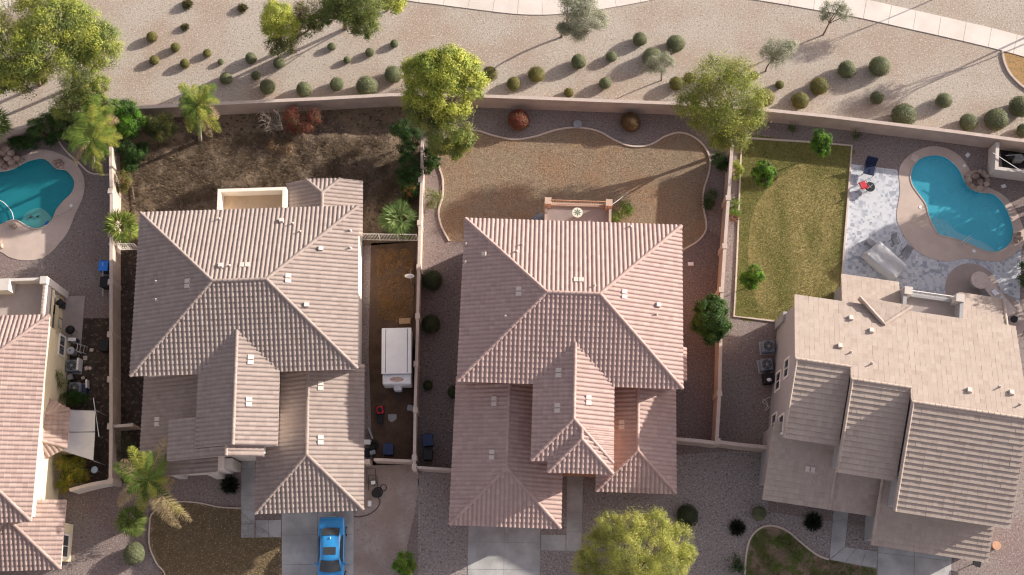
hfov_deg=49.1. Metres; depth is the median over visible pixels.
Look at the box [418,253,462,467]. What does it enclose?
side gravel
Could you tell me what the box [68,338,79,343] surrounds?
utility cart
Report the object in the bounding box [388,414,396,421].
paving slab
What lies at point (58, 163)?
rock pile
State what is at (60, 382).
bush
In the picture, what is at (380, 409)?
lawn mower
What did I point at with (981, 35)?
sidewalk
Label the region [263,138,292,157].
bush
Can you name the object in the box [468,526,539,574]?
driveway
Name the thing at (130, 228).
fan palm
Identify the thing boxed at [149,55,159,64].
round shrub
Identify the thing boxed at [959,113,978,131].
round shrub
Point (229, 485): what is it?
spiky shrub
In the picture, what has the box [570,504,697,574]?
palo verde
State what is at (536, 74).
round shrub
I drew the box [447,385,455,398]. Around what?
round shrub
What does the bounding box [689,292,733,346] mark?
citrus tree
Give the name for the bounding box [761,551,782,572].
weed clump
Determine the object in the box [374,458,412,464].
block wall
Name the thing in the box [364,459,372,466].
block wall
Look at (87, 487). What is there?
block wall
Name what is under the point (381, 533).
packed dirt path
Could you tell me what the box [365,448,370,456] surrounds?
junk box
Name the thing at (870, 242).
cushion box
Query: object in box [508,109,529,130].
round shrub
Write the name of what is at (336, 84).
round shrub
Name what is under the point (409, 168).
bush
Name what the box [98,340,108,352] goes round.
wheeled bin
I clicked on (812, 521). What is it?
spiky shrub
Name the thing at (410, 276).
satellite dish
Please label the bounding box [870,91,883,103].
round shrub
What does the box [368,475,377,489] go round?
pipe frame
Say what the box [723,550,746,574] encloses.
bush
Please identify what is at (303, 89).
round shrub
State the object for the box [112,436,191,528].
palm tree
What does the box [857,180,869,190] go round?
garden chair
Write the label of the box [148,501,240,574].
lawn curb
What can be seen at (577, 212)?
patio table
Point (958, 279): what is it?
round patio
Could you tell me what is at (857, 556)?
front walk
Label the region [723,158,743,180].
bush
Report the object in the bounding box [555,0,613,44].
olive tree
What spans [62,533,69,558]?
window
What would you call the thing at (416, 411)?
block wall
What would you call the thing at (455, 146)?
ash tree
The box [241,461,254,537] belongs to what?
front walk
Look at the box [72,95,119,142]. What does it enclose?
tree
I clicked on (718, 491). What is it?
front gravel
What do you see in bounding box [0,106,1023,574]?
yard ground
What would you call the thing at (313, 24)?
ash tree
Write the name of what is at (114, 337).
block wall
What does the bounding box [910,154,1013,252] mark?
swimming pool
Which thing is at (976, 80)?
ground
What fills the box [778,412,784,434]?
window
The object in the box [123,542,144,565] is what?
round shrub
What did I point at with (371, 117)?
dirt yard
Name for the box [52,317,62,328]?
patio table
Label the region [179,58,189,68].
round shrub
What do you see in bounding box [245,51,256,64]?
round shrub
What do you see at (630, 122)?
round shrub
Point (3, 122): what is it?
fan palm
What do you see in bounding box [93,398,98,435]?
pole
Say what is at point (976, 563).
floodlight
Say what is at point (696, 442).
block wall
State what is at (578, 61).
round shrub
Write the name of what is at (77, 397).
bush
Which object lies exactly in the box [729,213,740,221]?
bush
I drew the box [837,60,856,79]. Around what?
round shrub
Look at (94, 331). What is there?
side yard soil
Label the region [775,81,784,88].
round shrub
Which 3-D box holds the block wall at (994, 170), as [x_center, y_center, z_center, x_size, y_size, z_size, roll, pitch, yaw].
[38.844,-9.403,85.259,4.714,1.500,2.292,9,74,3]
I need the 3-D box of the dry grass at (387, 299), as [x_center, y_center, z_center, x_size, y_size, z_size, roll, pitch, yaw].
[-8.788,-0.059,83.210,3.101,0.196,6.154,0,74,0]
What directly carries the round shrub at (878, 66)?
on the ground at (976, 80)
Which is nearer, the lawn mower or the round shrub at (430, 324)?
the lawn mower
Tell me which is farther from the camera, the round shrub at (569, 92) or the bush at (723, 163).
the round shrub at (569, 92)
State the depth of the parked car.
76.77 m
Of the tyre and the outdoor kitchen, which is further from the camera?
the outdoor kitchen
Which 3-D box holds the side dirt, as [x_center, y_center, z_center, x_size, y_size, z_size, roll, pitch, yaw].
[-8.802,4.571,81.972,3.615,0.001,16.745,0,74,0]
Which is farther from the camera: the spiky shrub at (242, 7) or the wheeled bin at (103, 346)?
the spiky shrub at (242, 7)
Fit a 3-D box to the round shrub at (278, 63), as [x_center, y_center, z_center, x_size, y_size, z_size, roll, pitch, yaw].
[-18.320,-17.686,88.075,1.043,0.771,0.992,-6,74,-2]
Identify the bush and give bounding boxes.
[7,135,41,151]
[25,125,73,148]
[26,107,74,131]
[52,454,90,494]
[55,370,70,402]
[62,388,89,408]
[104,96,146,141]
[108,431,136,459]
[113,503,147,538]
[114,137,149,173]
[114,169,133,195]
[142,110,180,142]
[260,105,284,136]
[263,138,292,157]
[281,105,323,135]
[386,116,422,160]
[389,548,418,574]
[393,151,425,183]
[396,172,425,206]
[417,146,442,175]
[423,182,444,212]
[611,198,635,222]
[700,188,718,212]
[709,150,728,171]
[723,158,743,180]
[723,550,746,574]
[729,198,746,218]
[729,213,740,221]
[787,123,800,135]
[849,129,866,141]
[1015,260,1023,288]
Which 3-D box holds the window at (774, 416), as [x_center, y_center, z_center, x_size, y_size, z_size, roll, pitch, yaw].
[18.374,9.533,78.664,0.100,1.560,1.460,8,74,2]
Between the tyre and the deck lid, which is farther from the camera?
the deck lid
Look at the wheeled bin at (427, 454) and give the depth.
78.80 m
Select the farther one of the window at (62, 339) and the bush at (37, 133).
the bush at (37, 133)
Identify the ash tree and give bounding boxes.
[0,0,100,100]
[45,58,113,121]
[49,0,130,76]
[63,87,117,127]
[257,0,301,51]
[264,0,327,60]
[316,0,399,40]
[382,0,407,15]
[398,39,491,133]
[399,92,481,161]
[664,48,773,154]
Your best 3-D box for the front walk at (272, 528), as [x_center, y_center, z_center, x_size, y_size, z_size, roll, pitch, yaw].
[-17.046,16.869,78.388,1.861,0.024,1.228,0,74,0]
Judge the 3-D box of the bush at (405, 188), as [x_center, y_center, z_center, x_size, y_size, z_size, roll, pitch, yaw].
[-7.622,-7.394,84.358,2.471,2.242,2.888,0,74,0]
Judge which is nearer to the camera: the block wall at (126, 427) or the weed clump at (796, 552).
the weed clump at (796, 552)
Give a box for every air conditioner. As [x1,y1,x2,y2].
[65,360,82,373]
[68,382,84,396]
[757,358,772,373]
[759,340,774,354]
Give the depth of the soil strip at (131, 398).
81.62 m
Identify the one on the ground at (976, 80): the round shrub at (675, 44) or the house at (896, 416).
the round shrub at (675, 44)
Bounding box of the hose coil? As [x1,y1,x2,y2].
[354,484,386,516]
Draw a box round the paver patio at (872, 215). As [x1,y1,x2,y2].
[844,164,1021,304]
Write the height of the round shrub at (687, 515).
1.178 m
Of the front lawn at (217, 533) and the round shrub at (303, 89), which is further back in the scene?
the round shrub at (303, 89)
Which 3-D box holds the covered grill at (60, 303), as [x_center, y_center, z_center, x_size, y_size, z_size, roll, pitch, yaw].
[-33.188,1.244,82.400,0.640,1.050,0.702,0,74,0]
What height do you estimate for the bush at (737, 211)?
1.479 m
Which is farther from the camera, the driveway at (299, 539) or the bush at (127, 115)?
the bush at (127, 115)
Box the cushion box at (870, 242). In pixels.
[864,237,875,247]
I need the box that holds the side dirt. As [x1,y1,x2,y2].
[369,241,416,464]
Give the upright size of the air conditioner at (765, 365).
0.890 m
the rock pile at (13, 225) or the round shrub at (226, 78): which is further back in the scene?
the round shrub at (226, 78)
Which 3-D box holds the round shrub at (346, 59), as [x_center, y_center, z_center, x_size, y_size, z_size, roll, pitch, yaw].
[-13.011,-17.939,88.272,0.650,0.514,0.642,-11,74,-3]
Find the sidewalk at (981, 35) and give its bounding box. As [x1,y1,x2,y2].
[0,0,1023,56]
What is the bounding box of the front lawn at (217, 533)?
[148,502,281,574]
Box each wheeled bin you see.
[98,260,108,273]
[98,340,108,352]
[99,276,108,289]
[383,443,393,455]
[422,433,433,447]
[423,449,432,460]
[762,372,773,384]
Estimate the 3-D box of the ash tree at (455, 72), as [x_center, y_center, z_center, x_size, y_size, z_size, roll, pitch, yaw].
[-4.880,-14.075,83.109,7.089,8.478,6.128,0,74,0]
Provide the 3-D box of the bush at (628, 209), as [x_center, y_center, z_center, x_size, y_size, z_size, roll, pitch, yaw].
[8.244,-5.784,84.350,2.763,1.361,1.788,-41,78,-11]
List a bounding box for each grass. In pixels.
[375,248,413,325]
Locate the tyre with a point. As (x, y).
(376, 442)
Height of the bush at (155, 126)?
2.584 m
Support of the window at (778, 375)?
in the house at (896, 416)
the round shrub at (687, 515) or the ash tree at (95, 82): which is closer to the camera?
the round shrub at (687, 515)
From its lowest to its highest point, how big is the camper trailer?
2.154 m
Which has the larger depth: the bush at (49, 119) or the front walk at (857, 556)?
the bush at (49, 119)
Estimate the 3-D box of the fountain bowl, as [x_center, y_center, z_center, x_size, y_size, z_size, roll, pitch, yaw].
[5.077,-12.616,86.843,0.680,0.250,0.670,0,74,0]
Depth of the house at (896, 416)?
74.28 m
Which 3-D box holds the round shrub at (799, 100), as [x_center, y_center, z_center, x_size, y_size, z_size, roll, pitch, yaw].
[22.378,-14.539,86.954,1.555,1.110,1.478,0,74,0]
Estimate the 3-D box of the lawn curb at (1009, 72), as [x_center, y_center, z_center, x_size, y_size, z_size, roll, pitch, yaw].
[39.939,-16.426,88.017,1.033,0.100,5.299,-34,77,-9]
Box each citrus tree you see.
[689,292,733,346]
[737,263,764,289]
[750,158,776,188]
[809,128,832,157]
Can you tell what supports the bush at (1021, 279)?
on the yard ground at (74, 258)
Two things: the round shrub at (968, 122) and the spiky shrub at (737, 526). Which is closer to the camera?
the spiky shrub at (737, 526)
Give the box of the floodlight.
[970,561,981,567]
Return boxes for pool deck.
[0,149,84,259]
[897,146,1023,261]
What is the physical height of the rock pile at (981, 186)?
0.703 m
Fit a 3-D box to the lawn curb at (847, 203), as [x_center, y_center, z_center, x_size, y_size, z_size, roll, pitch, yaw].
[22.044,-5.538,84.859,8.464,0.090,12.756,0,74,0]
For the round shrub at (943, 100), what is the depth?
86.78 m
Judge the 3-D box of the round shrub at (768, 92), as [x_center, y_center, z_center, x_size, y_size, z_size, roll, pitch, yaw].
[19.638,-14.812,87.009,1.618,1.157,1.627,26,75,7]
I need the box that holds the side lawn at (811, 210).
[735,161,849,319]
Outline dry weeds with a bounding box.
[129,130,399,223]
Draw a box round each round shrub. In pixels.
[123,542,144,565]
[146,31,157,42]
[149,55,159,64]
[170,42,180,51]
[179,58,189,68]
[203,49,211,56]
[218,58,223,64]
[219,72,232,84]
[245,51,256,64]
[251,71,260,79]
[259,79,275,94]
[273,58,284,68]
[296,80,311,97]
[327,42,335,50]
[330,77,344,90]
[343,56,350,63]
[356,76,377,94]
[365,48,373,56]
[384,65,401,82]
[390,39,397,47]
[421,314,440,333]
[422,270,442,290]
[423,380,432,390]
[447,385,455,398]
[482,66,497,80]
[506,76,520,90]
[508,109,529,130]
[527,65,545,81]
[564,87,573,97]
[571,54,585,68]
[599,77,611,89]
[606,51,616,61]
[620,112,640,132]
[633,32,648,45]
[642,47,660,66]
[666,33,685,52]
[669,76,683,90]
[676,503,698,527]
[684,72,695,83]
[750,71,758,79]
[752,506,766,520]
[755,87,774,106]
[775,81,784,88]
[791,91,808,108]
[810,77,828,95]
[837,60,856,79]
[868,56,891,76]
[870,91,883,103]
[890,102,916,124]
[935,92,953,107]
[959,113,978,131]
[984,108,1009,131]
[1008,96,1023,116]
[1016,123,1023,137]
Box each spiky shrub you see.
[180,22,188,31]
[182,0,192,9]
[219,474,240,495]
[237,3,248,12]
[728,518,745,536]
[803,511,822,531]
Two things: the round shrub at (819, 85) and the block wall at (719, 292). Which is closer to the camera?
the block wall at (719, 292)
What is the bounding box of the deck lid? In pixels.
[910,154,918,160]
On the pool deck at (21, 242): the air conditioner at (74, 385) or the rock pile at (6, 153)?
the rock pile at (6, 153)
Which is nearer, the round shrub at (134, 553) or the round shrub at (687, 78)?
the round shrub at (134, 553)
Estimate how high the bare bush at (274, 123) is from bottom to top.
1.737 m
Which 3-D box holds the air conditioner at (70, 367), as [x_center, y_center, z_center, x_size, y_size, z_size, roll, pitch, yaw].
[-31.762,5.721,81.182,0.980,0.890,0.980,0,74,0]
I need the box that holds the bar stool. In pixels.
[1010,316,1017,322]
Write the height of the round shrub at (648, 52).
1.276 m
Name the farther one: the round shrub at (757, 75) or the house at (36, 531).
the round shrub at (757, 75)
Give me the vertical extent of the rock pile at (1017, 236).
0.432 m
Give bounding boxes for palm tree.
[60,104,122,175]
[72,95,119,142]
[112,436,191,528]
[177,82,221,142]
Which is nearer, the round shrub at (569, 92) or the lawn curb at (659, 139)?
the lawn curb at (659, 139)
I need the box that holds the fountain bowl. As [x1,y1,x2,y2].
[573,120,581,127]
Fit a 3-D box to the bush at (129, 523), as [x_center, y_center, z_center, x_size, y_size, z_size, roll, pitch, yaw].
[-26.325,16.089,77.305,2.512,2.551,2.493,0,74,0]
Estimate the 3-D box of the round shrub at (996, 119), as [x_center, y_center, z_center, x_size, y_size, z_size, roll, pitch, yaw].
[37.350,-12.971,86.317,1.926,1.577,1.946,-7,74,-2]
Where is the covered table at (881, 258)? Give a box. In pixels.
[861,241,906,280]
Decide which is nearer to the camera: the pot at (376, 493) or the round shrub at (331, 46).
the pot at (376, 493)
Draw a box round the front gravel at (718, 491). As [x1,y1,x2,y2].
[418,450,878,574]
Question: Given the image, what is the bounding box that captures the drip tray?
[1000,150,1023,167]
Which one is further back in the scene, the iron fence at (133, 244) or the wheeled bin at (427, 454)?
the iron fence at (133, 244)
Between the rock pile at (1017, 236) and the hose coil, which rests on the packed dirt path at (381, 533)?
the hose coil
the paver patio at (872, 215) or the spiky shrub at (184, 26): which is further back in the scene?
the spiky shrub at (184, 26)
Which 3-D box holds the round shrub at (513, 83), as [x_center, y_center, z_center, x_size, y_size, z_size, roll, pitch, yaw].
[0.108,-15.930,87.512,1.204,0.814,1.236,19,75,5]
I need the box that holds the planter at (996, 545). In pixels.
[991,541,1000,549]
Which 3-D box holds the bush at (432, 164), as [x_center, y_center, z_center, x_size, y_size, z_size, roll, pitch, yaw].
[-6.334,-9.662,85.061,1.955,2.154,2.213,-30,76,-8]
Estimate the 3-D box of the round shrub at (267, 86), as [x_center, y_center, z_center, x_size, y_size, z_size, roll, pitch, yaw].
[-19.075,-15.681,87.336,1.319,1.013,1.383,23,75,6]
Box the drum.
[66,347,77,355]
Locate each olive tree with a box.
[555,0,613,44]
[641,49,676,80]
[755,32,802,71]
[815,0,855,35]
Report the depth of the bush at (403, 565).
76.67 m
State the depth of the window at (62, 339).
80.29 m
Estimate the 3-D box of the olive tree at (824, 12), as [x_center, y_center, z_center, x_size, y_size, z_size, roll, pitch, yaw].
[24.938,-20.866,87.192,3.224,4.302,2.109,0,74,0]
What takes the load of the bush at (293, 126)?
on the dirt yard at (371, 117)
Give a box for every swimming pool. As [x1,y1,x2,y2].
[0,158,75,228]
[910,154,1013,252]
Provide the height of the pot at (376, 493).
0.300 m
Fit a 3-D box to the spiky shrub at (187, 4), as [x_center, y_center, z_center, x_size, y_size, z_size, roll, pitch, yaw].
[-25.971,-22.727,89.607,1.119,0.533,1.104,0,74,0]
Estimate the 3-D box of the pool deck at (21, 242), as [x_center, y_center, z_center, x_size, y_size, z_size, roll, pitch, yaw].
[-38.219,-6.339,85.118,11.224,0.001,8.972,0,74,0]
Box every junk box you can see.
[364,440,370,444]
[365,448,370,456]
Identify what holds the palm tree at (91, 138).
on the yard ground at (74, 258)
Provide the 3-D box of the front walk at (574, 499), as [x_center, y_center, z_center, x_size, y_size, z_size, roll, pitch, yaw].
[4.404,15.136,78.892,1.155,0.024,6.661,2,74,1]
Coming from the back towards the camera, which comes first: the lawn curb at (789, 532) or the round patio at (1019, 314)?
the round patio at (1019, 314)
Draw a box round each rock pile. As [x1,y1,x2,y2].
[0,144,24,169]
[9,222,16,228]
[53,159,63,168]
[964,169,989,191]
[1012,232,1022,242]
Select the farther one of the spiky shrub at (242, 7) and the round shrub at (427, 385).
the spiky shrub at (242, 7)
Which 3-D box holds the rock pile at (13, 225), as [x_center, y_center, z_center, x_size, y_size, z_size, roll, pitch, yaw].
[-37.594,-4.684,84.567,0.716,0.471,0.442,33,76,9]
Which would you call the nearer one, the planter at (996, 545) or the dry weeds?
the planter at (996, 545)
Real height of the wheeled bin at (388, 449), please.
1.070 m
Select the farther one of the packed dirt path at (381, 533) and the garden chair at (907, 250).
the garden chair at (907, 250)
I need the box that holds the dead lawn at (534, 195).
[439,128,708,247]
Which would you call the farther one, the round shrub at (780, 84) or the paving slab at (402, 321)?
the round shrub at (780, 84)
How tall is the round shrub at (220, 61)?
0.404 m
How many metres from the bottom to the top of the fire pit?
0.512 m
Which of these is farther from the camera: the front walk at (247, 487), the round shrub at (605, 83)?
the round shrub at (605, 83)
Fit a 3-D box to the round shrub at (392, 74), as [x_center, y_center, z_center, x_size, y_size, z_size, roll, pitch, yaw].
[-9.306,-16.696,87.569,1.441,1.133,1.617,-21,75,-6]
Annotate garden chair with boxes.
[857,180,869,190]
[891,232,899,244]
[899,244,913,259]
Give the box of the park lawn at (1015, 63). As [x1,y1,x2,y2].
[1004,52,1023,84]
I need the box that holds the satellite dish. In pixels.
[405,270,413,283]
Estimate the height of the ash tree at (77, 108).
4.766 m
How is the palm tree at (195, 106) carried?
on the dirt yard at (371, 117)
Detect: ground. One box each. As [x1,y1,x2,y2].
[0,0,1023,138]
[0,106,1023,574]
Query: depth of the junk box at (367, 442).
79.69 m
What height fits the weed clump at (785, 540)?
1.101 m
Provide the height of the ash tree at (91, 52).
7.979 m
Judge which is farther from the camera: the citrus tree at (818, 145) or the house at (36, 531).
the citrus tree at (818, 145)
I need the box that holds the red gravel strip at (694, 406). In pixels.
[676,228,719,439]
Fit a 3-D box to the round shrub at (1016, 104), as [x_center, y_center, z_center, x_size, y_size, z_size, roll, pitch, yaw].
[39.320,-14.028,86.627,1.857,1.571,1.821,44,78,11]
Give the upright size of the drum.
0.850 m
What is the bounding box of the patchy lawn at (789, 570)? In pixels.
[746,527,876,574]
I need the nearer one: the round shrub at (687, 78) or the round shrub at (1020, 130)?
the round shrub at (1020, 130)
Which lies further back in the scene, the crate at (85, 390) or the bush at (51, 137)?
the bush at (51, 137)
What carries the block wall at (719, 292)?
on the yard ground at (74, 258)
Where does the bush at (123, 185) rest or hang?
on the dirt yard at (371, 117)
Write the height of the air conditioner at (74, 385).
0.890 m
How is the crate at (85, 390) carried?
on the side yard soil
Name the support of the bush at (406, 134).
on the dirt yard at (371, 117)
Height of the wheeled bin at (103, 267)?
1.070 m
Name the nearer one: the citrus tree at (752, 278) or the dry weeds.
the citrus tree at (752, 278)
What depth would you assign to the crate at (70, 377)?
80.92 m
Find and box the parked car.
[313,516,347,574]
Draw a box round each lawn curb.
[57,136,108,175]
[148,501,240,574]
[438,127,710,250]
[733,148,775,321]
[744,525,828,574]
[749,137,852,285]
[1001,51,1023,88]
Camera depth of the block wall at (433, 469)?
77.92 m
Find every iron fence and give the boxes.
[108,243,137,249]
[361,233,417,240]
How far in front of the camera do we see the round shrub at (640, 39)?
88.26 m
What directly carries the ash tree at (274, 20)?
on the ground at (976, 80)
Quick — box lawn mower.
[376,406,384,422]
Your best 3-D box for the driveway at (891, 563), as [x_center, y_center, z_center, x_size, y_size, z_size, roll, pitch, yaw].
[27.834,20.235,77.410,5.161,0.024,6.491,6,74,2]
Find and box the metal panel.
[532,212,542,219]
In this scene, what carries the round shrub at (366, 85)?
on the ground at (976, 80)
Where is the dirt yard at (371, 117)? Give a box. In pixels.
[118,107,420,248]
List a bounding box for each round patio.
[945,263,1000,297]
[1002,293,1023,338]
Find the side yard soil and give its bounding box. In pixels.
[63,318,108,482]
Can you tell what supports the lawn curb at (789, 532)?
on the patchy lawn at (789, 570)
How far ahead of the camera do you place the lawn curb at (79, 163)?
85.96 m
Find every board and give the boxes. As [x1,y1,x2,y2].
[76,358,82,371]
[85,379,89,388]
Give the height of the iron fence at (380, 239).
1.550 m
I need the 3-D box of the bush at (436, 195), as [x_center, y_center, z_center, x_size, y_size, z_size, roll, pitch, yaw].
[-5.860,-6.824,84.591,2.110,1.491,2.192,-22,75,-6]
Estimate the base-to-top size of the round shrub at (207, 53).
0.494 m
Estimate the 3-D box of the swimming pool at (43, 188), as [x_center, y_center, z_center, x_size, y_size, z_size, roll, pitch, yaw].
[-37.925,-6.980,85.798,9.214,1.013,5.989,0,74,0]
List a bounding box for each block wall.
[0,93,1023,152]
[69,479,112,493]
[107,147,121,486]
[113,423,140,430]
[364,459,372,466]
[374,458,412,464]
[412,141,424,474]
[417,466,450,472]
[676,437,715,447]
[711,145,733,440]
[712,438,766,451]
[987,142,1023,180]
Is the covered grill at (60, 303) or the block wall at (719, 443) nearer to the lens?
the block wall at (719, 443)
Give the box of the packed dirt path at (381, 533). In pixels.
[353,462,418,574]
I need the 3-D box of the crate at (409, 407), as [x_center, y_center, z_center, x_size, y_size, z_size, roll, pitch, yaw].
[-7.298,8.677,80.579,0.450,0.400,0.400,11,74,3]
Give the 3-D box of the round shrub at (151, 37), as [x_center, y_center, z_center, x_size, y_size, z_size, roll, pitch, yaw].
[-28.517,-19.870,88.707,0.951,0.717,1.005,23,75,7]
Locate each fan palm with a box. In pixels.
[0,106,13,141]
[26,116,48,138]
[101,207,138,247]
[377,198,422,239]
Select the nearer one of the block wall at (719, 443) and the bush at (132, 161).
the block wall at (719, 443)
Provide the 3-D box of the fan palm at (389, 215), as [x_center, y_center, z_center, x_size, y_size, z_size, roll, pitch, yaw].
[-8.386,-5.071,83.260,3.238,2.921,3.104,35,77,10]
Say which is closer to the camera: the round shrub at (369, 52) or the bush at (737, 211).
the bush at (737, 211)
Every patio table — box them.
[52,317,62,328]
[572,207,582,217]
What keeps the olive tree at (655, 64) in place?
on the ground at (976, 80)
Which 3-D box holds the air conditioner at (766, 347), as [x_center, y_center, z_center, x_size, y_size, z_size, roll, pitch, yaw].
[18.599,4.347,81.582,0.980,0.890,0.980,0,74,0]
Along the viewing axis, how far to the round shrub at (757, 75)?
87.71 m
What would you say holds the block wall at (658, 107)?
on the yard ground at (74, 258)
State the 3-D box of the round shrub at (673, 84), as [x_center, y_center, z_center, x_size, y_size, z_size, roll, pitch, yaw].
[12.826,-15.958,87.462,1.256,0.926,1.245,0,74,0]
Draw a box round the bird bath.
[91,466,100,472]
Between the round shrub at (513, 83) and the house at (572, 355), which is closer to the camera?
the house at (572, 355)
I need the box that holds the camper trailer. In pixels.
[381,328,413,400]
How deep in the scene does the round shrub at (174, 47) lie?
88.32 m
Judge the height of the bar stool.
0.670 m
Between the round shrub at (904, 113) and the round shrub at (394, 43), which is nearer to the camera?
the round shrub at (904, 113)
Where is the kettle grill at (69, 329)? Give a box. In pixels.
[65,325,76,335]
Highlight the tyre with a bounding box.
[370,440,378,449]
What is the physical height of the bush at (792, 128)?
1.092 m
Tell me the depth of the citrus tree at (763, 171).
83.60 m
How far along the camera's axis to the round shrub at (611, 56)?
88.06 m
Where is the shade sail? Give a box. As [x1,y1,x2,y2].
[63,410,106,465]
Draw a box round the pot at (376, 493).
[371,488,380,497]
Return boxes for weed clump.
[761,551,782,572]
[771,530,799,551]
[783,540,804,560]
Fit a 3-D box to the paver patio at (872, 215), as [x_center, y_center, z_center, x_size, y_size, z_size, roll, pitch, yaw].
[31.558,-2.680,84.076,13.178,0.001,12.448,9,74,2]
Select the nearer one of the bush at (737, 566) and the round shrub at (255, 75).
the bush at (737, 566)
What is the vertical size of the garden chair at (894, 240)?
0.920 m
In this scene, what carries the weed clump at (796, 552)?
on the patchy lawn at (789, 570)
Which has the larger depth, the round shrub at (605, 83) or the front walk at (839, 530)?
the round shrub at (605, 83)
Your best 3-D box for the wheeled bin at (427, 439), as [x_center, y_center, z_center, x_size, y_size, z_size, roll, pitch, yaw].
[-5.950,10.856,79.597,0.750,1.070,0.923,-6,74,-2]
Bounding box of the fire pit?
[865,182,874,192]
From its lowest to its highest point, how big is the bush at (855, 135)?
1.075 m
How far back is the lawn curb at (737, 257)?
83.70 m
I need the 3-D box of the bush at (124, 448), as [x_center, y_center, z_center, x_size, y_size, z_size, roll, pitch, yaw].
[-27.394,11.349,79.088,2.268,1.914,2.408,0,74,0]
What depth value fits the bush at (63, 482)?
78.00 m
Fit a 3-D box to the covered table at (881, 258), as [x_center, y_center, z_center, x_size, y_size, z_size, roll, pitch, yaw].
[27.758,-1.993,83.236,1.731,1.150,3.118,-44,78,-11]
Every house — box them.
[0,276,84,570]
[129,177,364,514]
[448,197,686,529]
[759,274,1023,562]
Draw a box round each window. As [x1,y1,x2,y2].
[57,333,65,357]
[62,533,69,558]
[770,411,776,426]
[774,369,781,392]
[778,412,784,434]
[783,356,789,380]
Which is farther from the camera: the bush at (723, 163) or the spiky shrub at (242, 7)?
the spiky shrub at (242, 7)
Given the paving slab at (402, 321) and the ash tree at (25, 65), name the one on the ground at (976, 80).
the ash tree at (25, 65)
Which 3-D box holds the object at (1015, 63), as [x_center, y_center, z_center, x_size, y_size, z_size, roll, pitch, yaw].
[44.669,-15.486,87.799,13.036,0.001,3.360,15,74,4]
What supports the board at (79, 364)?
on the side yard soil
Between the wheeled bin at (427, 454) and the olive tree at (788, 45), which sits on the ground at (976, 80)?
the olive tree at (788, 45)
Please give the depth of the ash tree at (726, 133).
81.76 m
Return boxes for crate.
[66,374,73,380]
[82,384,88,395]
[377,415,382,423]
[407,405,413,411]
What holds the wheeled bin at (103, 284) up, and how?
on the yard ground at (74, 258)
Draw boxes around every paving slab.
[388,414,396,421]
[399,318,410,324]
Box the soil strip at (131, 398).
[121,250,170,482]
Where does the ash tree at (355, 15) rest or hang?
on the ground at (976, 80)
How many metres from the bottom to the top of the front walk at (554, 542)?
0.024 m
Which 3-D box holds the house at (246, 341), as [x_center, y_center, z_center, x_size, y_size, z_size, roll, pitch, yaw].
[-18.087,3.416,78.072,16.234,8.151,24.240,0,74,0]
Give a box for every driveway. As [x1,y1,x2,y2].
[282,511,353,574]
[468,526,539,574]
[877,546,951,574]
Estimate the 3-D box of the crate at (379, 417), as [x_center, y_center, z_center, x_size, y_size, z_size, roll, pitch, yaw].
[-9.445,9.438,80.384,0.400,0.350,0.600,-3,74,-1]
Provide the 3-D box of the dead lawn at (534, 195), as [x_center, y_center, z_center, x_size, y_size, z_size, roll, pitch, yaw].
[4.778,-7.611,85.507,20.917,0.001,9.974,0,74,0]
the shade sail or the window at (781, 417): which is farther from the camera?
the shade sail
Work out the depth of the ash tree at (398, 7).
84.48 m
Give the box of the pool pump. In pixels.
[1004,153,1023,162]
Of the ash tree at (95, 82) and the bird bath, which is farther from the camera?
the ash tree at (95, 82)
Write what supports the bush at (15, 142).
on the yard ground at (74, 258)
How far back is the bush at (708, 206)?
84.30 m
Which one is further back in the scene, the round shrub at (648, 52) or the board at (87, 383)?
the round shrub at (648, 52)
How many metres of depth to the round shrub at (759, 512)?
78.10 m
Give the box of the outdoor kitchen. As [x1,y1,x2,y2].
[969,271,1015,315]
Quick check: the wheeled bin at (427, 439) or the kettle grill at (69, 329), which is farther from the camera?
the kettle grill at (69, 329)
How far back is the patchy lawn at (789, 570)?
77.79 m
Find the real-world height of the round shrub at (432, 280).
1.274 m
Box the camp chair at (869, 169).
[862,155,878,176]
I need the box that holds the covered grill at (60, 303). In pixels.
[55,299,65,308]
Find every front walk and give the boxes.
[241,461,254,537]
[255,520,280,537]
[541,535,565,550]
[566,476,582,550]
[830,511,847,558]
[831,547,876,567]

